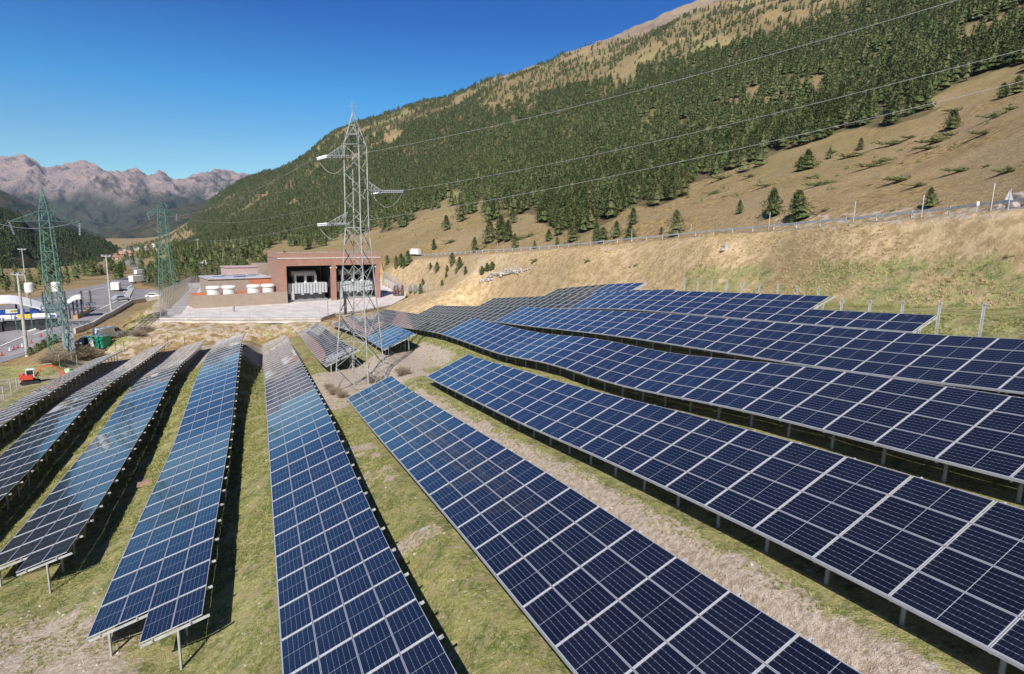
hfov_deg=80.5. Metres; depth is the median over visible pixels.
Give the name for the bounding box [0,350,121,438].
solar panel row
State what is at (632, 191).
pine tree
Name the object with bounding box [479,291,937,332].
solar panel row
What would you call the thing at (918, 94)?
pine tree
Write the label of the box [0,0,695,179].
sky
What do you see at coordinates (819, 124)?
pine tree
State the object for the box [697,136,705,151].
pine tree
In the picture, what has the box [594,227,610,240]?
pine tree
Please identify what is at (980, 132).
juniper shrub
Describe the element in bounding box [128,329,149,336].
dry bush
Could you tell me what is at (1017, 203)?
rock outcrop
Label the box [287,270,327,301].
power transformer
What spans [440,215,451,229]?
pine tree
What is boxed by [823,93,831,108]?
pine tree
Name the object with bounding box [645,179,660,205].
pine tree
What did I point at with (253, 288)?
cooling unit
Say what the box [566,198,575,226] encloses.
pine tree
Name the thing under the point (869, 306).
steel post
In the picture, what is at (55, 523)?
solar panel row
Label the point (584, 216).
pine tree
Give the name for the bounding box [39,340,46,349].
hedge bush
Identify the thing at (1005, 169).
juniper shrub
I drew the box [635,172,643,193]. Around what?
pine tree
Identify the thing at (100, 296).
road
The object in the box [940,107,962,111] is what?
juniper shrub
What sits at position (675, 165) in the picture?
pine tree
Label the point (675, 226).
pine tree
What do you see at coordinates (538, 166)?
forest
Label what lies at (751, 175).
juniper shrub
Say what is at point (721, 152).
power cable
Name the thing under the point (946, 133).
juniper shrub
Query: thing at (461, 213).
pine tree
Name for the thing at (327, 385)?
dry bush
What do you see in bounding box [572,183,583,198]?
pine tree
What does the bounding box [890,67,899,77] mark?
pine tree
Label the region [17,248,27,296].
lamp mast
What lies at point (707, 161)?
pine tree
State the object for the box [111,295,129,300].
parked car
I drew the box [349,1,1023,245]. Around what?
scrub
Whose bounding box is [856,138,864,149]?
pine tree
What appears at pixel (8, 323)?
window
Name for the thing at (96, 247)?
forest
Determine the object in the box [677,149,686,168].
pine tree
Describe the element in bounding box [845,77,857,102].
pine tree
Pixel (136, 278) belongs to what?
truck
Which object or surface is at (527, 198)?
pine tree
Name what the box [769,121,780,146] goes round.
pine tree
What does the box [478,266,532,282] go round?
rock pile
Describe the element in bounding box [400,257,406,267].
pine tree
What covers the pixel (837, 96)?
pine tree
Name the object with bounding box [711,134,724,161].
pine tree
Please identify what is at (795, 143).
pine tree
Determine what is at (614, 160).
pine tree
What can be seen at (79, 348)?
dry bush
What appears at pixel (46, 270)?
lattice tower
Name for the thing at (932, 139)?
juniper shrub
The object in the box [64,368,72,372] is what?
bulk bag
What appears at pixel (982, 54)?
pine tree
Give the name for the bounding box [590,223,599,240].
pine tree
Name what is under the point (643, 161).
pine tree
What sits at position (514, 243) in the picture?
pine tree
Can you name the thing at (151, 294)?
parked car
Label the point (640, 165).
pine tree
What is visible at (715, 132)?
pine tree
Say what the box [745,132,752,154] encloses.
pine tree
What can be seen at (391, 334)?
solar panel row
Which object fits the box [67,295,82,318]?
toll canopy
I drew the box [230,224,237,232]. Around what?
pine tree
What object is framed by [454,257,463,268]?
pine tree
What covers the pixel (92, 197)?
distant mountains
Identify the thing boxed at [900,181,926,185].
juniper shrub
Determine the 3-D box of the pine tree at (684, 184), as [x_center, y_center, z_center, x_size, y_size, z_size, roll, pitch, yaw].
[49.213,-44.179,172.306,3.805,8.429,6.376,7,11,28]
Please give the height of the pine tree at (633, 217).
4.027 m
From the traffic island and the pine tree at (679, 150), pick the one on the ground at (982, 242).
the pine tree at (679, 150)
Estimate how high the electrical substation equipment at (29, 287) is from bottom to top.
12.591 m
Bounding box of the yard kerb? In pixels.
[159,305,389,319]
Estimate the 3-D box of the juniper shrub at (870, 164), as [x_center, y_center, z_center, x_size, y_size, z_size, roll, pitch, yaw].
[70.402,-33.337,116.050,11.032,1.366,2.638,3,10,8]
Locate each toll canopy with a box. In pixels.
[0,295,44,314]
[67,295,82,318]
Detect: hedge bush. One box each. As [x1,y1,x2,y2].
[25,347,35,354]
[31,343,41,351]
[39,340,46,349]
[41,337,55,345]
[51,334,60,343]
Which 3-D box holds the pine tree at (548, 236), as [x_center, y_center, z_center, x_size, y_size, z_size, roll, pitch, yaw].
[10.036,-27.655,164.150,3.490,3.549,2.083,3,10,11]
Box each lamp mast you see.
[11,272,28,356]
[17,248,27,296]
[101,255,111,311]
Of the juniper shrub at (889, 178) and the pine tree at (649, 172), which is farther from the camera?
the pine tree at (649, 172)
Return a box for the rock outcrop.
[992,191,1023,209]
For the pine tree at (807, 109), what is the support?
on the ground at (982, 242)
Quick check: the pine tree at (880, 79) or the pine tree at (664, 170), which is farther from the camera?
the pine tree at (880, 79)
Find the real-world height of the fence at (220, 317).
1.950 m
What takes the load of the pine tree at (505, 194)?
on the ground at (982, 242)
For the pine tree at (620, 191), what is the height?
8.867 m
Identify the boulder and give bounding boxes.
[720,241,728,251]
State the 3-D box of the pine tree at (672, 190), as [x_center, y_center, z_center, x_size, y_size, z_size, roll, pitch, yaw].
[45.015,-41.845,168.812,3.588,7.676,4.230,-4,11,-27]
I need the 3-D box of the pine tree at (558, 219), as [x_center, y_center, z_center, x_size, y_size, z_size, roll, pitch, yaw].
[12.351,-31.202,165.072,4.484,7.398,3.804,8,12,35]
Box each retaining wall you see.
[73,296,159,333]
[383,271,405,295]
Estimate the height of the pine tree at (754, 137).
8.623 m
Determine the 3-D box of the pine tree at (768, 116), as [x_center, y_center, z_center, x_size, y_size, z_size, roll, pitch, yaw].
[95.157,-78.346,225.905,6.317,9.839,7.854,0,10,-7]
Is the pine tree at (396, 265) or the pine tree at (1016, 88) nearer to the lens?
the pine tree at (1016, 88)
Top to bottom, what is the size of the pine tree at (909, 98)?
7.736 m
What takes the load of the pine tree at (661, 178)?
on the ground at (982, 242)
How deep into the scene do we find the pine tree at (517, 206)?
237.29 m
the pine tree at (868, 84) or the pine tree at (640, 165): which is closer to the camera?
the pine tree at (868, 84)
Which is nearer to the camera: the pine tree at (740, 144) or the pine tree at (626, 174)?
the pine tree at (740, 144)
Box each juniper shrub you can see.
[702,189,725,193]
[709,172,731,178]
[737,173,754,176]
[755,182,776,185]
[800,180,829,185]
[819,179,838,182]
[834,150,867,157]
[851,160,892,166]
[872,138,906,144]
[872,156,895,161]
[882,174,911,180]
[899,135,917,138]
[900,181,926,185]
[913,145,939,148]
[914,134,955,143]
[939,131,958,135]
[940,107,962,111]
[941,166,970,171]
[969,129,991,134]
[975,112,1003,117]
[991,164,1019,172]
[1002,105,1017,109]
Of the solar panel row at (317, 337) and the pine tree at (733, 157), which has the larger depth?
the pine tree at (733, 157)
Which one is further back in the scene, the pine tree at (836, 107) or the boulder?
the pine tree at (836, 107)
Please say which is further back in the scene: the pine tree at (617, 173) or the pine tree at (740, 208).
the pine tree at (617, 173)
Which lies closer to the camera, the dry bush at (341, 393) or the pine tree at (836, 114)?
the dry bush at (341, 393)
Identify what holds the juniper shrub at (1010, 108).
on the ground at (982, 242)
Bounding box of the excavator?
[19,363,65,385]
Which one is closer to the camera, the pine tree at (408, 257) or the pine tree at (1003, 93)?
the pine tree at (1003, 93)
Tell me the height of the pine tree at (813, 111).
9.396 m
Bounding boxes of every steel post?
[868,300,872,311]
[900,300,904,313]
[934,301,942,333]
[978,302,986,336]
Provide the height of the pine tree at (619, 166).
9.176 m
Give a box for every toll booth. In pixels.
[0,315,19,330]
[0,316,3,331]
[14,314,35,329]
[30,312,61,328]
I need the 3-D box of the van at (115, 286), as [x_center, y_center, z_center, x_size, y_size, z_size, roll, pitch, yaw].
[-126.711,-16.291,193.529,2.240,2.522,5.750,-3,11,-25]
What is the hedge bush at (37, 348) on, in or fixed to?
on the ground at (982, 242)
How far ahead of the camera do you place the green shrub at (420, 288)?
156.73 m
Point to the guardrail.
(949, 208)
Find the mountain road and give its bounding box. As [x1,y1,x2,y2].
[416,206,1023,256]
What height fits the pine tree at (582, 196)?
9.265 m
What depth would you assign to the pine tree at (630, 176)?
206.52 m
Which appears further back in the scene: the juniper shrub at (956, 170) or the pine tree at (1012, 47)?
the pine tree at (1012, 47)
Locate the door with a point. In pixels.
(91, 342)
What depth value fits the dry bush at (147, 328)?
119.83 m
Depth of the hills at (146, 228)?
2746.91 m
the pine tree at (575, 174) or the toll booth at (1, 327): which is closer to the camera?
the toll booth at (1, 327)
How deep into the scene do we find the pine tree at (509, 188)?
267.25 m
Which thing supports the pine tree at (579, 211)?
on the ground at (982, 242)
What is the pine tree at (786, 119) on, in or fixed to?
on the ground at (982, 242)
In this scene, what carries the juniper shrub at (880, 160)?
on the ground at (982, 242)
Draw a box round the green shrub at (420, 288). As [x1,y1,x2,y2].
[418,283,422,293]
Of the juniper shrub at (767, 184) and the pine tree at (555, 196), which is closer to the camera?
the juniper shrub at (767, 184)
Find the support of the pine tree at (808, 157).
on the ground at (982, 242)
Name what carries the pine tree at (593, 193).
on the ground at (982, 242)
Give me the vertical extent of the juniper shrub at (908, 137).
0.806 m
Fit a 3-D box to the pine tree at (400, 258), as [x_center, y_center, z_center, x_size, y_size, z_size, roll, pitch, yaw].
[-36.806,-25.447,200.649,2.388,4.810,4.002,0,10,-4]
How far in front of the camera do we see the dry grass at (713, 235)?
61.46 m
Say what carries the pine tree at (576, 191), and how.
on the ground at (982, 242)
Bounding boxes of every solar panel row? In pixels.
[0,339,205,593]
[0,342,169,509]
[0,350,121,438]
[86,333,245,669]
[262,335,456,673]
[298,323,359,372]
[332,315,416,355]
[347,376,861,673]
[368,309,1023,502]
[419,305,1023,395]
[426,354,1023,673]
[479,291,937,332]
[545,283,676,295]
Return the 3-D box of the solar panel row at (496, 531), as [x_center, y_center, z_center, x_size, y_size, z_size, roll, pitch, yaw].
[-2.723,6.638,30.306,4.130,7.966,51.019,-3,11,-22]
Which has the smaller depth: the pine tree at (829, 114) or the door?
the door
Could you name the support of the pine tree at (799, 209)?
on the ground at (982, 242)
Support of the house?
on the ground at (982, 242)
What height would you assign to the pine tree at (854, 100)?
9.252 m
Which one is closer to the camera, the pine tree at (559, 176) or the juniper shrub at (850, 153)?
the juniper shrub at (850, 153)
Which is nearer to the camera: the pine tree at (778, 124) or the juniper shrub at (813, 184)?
the juniper shrub at (813, 184)
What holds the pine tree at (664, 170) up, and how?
on the ground at (982, 242)
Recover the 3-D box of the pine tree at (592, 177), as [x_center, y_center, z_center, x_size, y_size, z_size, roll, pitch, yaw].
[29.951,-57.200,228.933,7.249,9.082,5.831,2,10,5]
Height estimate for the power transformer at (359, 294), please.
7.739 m
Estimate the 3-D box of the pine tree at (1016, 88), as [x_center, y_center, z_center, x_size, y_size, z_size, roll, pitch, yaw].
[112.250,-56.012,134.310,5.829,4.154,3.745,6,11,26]
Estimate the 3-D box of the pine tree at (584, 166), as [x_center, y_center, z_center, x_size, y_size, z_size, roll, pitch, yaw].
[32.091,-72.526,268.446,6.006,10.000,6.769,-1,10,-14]
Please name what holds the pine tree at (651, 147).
on the ground at (982, 242)
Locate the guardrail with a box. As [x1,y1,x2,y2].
[417,198,1023,254]
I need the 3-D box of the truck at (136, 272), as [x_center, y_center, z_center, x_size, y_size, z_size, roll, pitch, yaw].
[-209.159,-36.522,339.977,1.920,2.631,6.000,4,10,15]
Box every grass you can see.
[0,302,1023,673]
[457,222,1023,306]
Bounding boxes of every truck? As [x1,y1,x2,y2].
[128,275,146,282]
[134,270,142,274]
[409,248,420,255]
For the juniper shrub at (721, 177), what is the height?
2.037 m
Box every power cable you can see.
[179,193,364,222]
[181,159,313,215]
[350,0,955,155]
[351,81,1021,222]
[408,49,1023,189]
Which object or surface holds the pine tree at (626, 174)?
on the ground at (982, 242)
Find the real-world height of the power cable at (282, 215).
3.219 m
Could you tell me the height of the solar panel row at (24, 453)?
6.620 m
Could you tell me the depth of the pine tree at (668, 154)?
230.59 m
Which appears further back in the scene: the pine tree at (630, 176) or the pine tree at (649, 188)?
the pine tree at (630, 176)
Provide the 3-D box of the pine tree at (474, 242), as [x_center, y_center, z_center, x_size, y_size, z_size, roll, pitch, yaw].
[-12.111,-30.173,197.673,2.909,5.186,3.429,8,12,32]
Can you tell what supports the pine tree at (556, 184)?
on the ground at (982, 242)
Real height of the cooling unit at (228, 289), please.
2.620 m
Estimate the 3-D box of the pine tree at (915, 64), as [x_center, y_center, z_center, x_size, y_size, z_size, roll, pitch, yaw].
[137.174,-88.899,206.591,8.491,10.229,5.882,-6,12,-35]
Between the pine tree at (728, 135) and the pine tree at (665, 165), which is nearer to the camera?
the pine tree at (665, 165)
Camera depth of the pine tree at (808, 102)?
213.55 m
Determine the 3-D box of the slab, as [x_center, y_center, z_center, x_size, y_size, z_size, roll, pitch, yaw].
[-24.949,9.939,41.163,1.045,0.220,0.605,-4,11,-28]
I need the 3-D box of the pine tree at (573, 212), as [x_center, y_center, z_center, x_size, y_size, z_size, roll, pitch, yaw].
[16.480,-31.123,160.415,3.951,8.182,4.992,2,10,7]
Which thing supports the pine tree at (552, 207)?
on the ground at (982, 242)
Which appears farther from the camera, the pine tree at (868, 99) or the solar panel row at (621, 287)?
the pine tree at (868, 99)
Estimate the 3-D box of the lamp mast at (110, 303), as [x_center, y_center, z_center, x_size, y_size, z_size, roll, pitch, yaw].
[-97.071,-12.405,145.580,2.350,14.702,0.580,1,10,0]
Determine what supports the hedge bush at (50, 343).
on the ground at (982, 242)
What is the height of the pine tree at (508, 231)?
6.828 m
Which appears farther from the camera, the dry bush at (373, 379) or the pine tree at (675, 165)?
the pine tree at (675, 165)
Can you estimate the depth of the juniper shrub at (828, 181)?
114.48 m
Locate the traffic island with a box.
[120,288,133,300]
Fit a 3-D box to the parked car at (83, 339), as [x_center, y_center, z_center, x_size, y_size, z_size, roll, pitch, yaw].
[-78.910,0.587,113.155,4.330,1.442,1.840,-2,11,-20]
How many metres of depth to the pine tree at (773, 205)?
99.93 m
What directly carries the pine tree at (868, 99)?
on the ground at (982, 242)
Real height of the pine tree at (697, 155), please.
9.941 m
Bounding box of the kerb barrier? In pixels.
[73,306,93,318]
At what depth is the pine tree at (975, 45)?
197.78 m
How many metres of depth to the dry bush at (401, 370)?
59.87 m
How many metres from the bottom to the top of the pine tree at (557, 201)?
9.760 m
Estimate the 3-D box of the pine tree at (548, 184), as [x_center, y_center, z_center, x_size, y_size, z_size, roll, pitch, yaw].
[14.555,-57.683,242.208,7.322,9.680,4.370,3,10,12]
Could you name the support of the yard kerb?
on the yard pavement
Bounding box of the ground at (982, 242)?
[0,0,1023,673]
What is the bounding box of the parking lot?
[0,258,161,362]
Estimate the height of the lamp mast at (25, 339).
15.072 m
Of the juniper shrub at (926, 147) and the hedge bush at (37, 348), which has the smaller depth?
the hedge bush at (37, 348)
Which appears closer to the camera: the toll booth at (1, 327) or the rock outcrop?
the rock outcrop
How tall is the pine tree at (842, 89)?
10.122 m
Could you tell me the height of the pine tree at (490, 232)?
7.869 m
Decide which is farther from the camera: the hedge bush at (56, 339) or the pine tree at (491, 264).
the pine tree at (491, 264)
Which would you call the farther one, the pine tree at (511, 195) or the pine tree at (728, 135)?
the pine tree at (511, 195)
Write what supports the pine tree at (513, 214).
on the ground at (982, 242)
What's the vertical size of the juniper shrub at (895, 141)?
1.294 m
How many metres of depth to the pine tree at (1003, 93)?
136.91 m
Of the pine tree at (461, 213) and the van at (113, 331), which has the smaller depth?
the van at (113, 331)
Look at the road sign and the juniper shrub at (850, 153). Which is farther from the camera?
the juniper shrub at (850, 153)
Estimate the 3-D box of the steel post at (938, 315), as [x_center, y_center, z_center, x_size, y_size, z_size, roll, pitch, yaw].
[24.263,-0.736,34.447,0.120,2.583,0.155,-3,11,-22]
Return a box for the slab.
[136,479,152,487]
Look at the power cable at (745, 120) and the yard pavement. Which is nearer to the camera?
the power cable at (745, 120)
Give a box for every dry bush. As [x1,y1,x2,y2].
[31,353,63,363]
[42,349,72,360]
[69,350,88,358]
[72,343,96,352]
[74,345,101,355]
[80,348,105,358]
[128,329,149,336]
[134,324,156,331]
[320,382,334,389]
[326,384,342,394]
[333,389,348,397]
[366,374,383,382]
[393,364,412,375]
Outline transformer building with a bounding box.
[186,251,380,308]
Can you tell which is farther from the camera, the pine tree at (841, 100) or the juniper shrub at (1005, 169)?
the pine tree at (841, 100)
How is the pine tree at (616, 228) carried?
on the ground at (982, 242)
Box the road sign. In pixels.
[1004,189,1012,209]
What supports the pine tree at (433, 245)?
on the ground at (982, 242)
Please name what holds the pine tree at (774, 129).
on the ground at (982, 242)
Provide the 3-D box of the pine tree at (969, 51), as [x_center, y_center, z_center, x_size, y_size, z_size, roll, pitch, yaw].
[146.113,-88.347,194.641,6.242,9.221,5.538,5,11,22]
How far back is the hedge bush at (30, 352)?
106.43 m
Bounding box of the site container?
[87,334,110,347]
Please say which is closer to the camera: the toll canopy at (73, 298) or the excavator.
the excavator
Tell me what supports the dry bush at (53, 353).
on the ground at (982, 242)
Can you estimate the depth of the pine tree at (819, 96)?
224.58 m
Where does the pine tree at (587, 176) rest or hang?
on the ground at (982, 242)
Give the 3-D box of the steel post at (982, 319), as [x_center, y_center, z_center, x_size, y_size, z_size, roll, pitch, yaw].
[25.134,-0.556,32.370,0.120,2.592,0.155,-3,11,-22]
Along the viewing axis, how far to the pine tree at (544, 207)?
197.64 m
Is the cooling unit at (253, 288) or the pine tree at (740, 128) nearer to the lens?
the cooling unit at (253, 288)
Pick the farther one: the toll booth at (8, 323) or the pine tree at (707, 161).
the pine tree at (707, 161)
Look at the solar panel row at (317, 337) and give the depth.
88.66 m
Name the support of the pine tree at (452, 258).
on the ground at (982, 242)
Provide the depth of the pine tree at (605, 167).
248.89 m
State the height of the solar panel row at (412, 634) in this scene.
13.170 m
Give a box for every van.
[92,326,123,336]
[110,282,121,290]
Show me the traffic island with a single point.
(128, 291)
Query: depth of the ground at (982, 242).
49.24 m
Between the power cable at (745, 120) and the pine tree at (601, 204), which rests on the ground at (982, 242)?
the pine tree at (601, 204)
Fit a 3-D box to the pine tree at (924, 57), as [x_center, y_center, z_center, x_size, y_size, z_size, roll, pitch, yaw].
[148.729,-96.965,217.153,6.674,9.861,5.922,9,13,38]
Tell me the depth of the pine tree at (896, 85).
180.48 m
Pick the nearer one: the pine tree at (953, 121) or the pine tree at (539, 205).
the pine tree at (953, 121)
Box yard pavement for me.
[160,278,404,322]
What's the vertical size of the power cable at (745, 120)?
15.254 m
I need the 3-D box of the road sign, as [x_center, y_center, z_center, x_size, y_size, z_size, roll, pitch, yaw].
[36.509,-10.023,44.400,0.712,1.685,0.110,0,10,-8]
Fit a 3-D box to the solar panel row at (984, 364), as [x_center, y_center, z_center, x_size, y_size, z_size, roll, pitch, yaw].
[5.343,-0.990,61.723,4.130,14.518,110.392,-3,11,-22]
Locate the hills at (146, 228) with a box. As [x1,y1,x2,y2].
[0,190,205,238]
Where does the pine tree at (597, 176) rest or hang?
on the ground at (982, 242)
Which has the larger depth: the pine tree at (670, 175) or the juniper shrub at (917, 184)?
the pine tree at (670, 175)
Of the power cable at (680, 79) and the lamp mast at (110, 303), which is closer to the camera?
the power cable at (680, 79)
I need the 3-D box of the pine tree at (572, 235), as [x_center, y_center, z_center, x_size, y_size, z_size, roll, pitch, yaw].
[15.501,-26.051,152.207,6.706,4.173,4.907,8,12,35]
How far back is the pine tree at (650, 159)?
236.91 m
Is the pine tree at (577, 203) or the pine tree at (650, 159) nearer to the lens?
the pine tree at (577, 203)
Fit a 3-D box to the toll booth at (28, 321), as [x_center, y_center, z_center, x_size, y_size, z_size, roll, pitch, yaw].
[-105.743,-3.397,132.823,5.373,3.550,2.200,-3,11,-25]
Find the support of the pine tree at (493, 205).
on the ground at (982, 242)
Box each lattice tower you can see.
[8,188,80,355]
[147,200,177,292]
[317,106,403,390]
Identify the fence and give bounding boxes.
[158,279,190,316]
[160,309,319,317]
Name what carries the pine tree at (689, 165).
on the ground at (982, 242)
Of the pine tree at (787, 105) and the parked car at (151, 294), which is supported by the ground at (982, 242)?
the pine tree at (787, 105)
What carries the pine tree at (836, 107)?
on the ground at (982, 242)
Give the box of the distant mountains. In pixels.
[0,153,251,233]
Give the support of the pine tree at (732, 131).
on the ground at (982, 242)
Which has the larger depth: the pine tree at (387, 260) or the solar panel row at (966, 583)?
the pine tree at (387, 260)
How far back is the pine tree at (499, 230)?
188.46 m
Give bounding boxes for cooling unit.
[206,286,220,294]
[221,285,235,293]
[246,284,260,292]
[261,284,274,291]
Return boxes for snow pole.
[990,183,995,210]
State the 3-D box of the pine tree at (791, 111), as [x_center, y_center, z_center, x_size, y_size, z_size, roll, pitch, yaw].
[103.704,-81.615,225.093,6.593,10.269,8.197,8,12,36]
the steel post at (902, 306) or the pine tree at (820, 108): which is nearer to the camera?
the steel post at (902, 306)
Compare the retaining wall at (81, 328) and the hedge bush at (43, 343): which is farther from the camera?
the retaining wall at (81, 328)
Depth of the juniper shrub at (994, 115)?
115.57 m
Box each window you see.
[2,322,15,325]
[38,320,52,324]
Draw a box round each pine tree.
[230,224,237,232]
[384,255,389,263]
[391,256,398,268]
[398,253,403,266]
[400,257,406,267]
[402,250,412,264]
[430,239,435,249]
[433,262,439,271]
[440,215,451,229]
[448,252,454,263]
[452,200,467,220]
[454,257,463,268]
[471,237,478,251]
[480,219,496,242]
[487,261,494,268]
[491,197,497,219]
[492,214,504,241]
[500,187,509,209]
[503,219,512,240]
[506,185,510,206]
[507,186,516,208]
[509,209,516,222]
[509,233,518,248]
[516,197,523,213]
[523,189,531,210]
[533,200,542,221]
[534,194,551,222]
[543,181,551,193]
[545,200,554,224]
[545,229,553,240]
[547,196,561,225]
[549,192,554,203]
[549,193,556,209]
[551,209,564,235]
[552,194,570,229]
[553,178,558,191]
[558,174,564,191]
[563,225,582,240]
[565,191,572,206]
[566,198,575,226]
[566,204,580,231]
[572,171,578,182]
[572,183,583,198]
[572,186,577,201]
[574,197,595,230]
[574,200,592,231]
[575,197,581,221]
[577,189,587,210]
[577,195,602,230]
[580,162,586,172]
[581,179,597,199]
[585,172,590,182]
[586,174,598,193]
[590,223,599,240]
[592,191,596,206]
[593,184,619,217]
[594,170,603,190]
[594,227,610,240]
[601,183,620,217]
[602,162,608,177]
[609,169,619,188]
[610,155,617,174]
[610,220,624,237]
[613,171,623,192]
[614,182,628,210]
[616,163,622,171]
[616,224,637,237]
[621,170,628,180]
[622,183,632,207]
[625,161,637,177]
[626,170,633,187]
[627,177,640,204]
[627,207,638,224]
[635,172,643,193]
[636,163,644,176]
[637,158,645,170]
[640,166,657,196]
[643,179,653,201]
[644,151,657,171]
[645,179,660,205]
[648,142,655,151]
[652,149,660,170]
[656,171,666,200]
[659,167,669,197]
[659,171,679,198]
[661,149,671,165]
[662,209,686,235]
[663,163,669,179]
[665,173,677,199]
[671,161,681,185]
[675,144,681,162]
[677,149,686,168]
[678,167,691,195]
[680,156,696,182]
[684,143,691,155]
[692,146,704,171]
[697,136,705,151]
[700,149,712,173]
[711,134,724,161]
[712,126,719,143]
[723,128,731,145]
[724,145,739,169]
[731,125,734,136]
[735,139,742,165]
[735,200,744,213]
[737,118,749,137]
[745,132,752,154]
[747,134,760,160]
[754,123,761,141]
[761,188,784,216]
[763,114,771,125]
[765,118,770,129]
[769,119,780,142]
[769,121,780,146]
[774,120,789,143]
[778,189,818,219]
[780,102,789,119]
[782,104,796,122]
[784,117,791,141]
[785,121,804,146]
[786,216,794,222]
[792,149,822,169]
[794,111,814,144]
[795,156,806,170]
[800,100,814,117]
[803,107,812,128]
[809,106,815,131]
[810,111,828,139]
[812,92,822,116]
[813,100,823,128]
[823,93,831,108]
[823,106,834,136]
[824,100,833,119]
[827,147,833,157]
[832,102,842,130]
[832,103,845,128]
[833,92,845,104]
[833,93,850,111]
[838,83,849,98]
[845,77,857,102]
[847,91,859,116]
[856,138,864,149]
[861,95,873,124]
[862,81,878,103]
[874,74,888,98]
[883,92,902,124]
[885,78,902,108]
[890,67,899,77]
[900,88,916,115]
[901,75,936,112]
[903,61,921,90]
[918,54,931,68]
[918,186,941,207]
[922,66,933,97]
[939,110,963,129]
[959,47,973,74]
[962,40,980,56]
[973,42,992,73]
[996,82,1009,97]
[998,34,1019,65]
[1002,75,1023,93]
[1006,32,1020,64]
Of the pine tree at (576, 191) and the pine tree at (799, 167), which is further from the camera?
the pine tree at (576, 191)
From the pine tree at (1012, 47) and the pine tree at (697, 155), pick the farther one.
the pine tree at (697, 155)
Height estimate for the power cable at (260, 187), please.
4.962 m
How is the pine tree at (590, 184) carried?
on the ground at (982, 242)
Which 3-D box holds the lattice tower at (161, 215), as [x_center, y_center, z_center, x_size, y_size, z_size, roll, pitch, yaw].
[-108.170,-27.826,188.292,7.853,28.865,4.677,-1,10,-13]
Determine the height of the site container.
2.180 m
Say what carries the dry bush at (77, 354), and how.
on the ground at (982, 242)
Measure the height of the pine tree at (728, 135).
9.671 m
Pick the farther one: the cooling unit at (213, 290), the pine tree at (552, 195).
the pine tree at (552, 195)
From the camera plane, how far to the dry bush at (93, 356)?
109.20 m
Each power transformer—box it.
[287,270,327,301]
[336,269,372,298]
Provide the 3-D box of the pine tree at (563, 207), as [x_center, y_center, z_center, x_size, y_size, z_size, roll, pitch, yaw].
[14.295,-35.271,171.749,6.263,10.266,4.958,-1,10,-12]
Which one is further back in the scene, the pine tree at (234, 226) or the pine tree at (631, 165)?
the pine tree at (234, 226)
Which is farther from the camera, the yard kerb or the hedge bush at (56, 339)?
the yard kerb
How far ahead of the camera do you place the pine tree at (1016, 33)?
181.56 m
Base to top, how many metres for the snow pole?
2.230 m
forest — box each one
[0,0,1023,291]
[0,207,117,268]
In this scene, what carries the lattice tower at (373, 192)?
on the ground at (982, 242)
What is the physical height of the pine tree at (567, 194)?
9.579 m
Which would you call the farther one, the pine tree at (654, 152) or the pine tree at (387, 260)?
the pine tree at (654, 152)
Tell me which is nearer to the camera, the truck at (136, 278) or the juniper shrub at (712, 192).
the juniper shrub at (712, 192)
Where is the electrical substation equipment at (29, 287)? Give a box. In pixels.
[24,282,99,351]
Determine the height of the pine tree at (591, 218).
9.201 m
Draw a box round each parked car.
[75,336,87,343]
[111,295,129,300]
[145,293,162,296]
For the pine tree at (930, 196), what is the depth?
73.66 m
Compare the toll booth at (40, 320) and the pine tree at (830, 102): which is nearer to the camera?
the toll booth at (40, 320)
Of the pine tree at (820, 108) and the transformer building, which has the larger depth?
the pine tree at (820, 108)
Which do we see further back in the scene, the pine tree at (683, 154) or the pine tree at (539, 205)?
the pine tree at (683, 154)
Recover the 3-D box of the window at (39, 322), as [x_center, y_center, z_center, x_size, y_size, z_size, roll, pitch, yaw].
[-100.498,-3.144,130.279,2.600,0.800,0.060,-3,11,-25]
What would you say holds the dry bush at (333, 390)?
on the ground at (982, 242)
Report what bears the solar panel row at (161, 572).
on the ground at (982, 242)
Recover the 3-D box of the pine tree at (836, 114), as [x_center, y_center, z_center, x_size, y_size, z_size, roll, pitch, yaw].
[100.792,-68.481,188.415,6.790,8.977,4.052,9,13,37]
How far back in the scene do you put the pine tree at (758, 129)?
217.36 m
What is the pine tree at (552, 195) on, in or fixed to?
on the ground at (982, 242)
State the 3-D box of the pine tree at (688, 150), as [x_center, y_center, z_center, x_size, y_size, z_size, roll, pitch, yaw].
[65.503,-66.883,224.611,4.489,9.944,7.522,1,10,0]
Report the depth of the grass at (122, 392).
36.36 m
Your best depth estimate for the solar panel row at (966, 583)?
18.04 m
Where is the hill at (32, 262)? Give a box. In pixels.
[0,217,90,267]
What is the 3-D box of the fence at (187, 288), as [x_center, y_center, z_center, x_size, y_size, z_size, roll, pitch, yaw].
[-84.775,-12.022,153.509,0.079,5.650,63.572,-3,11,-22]
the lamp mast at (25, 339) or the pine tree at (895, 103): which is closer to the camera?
the lamp mast at (25, 339)
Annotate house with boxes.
[112,255,120,259]
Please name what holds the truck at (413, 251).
on the ground at (982, 242)
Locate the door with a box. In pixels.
[88,338,93,346]

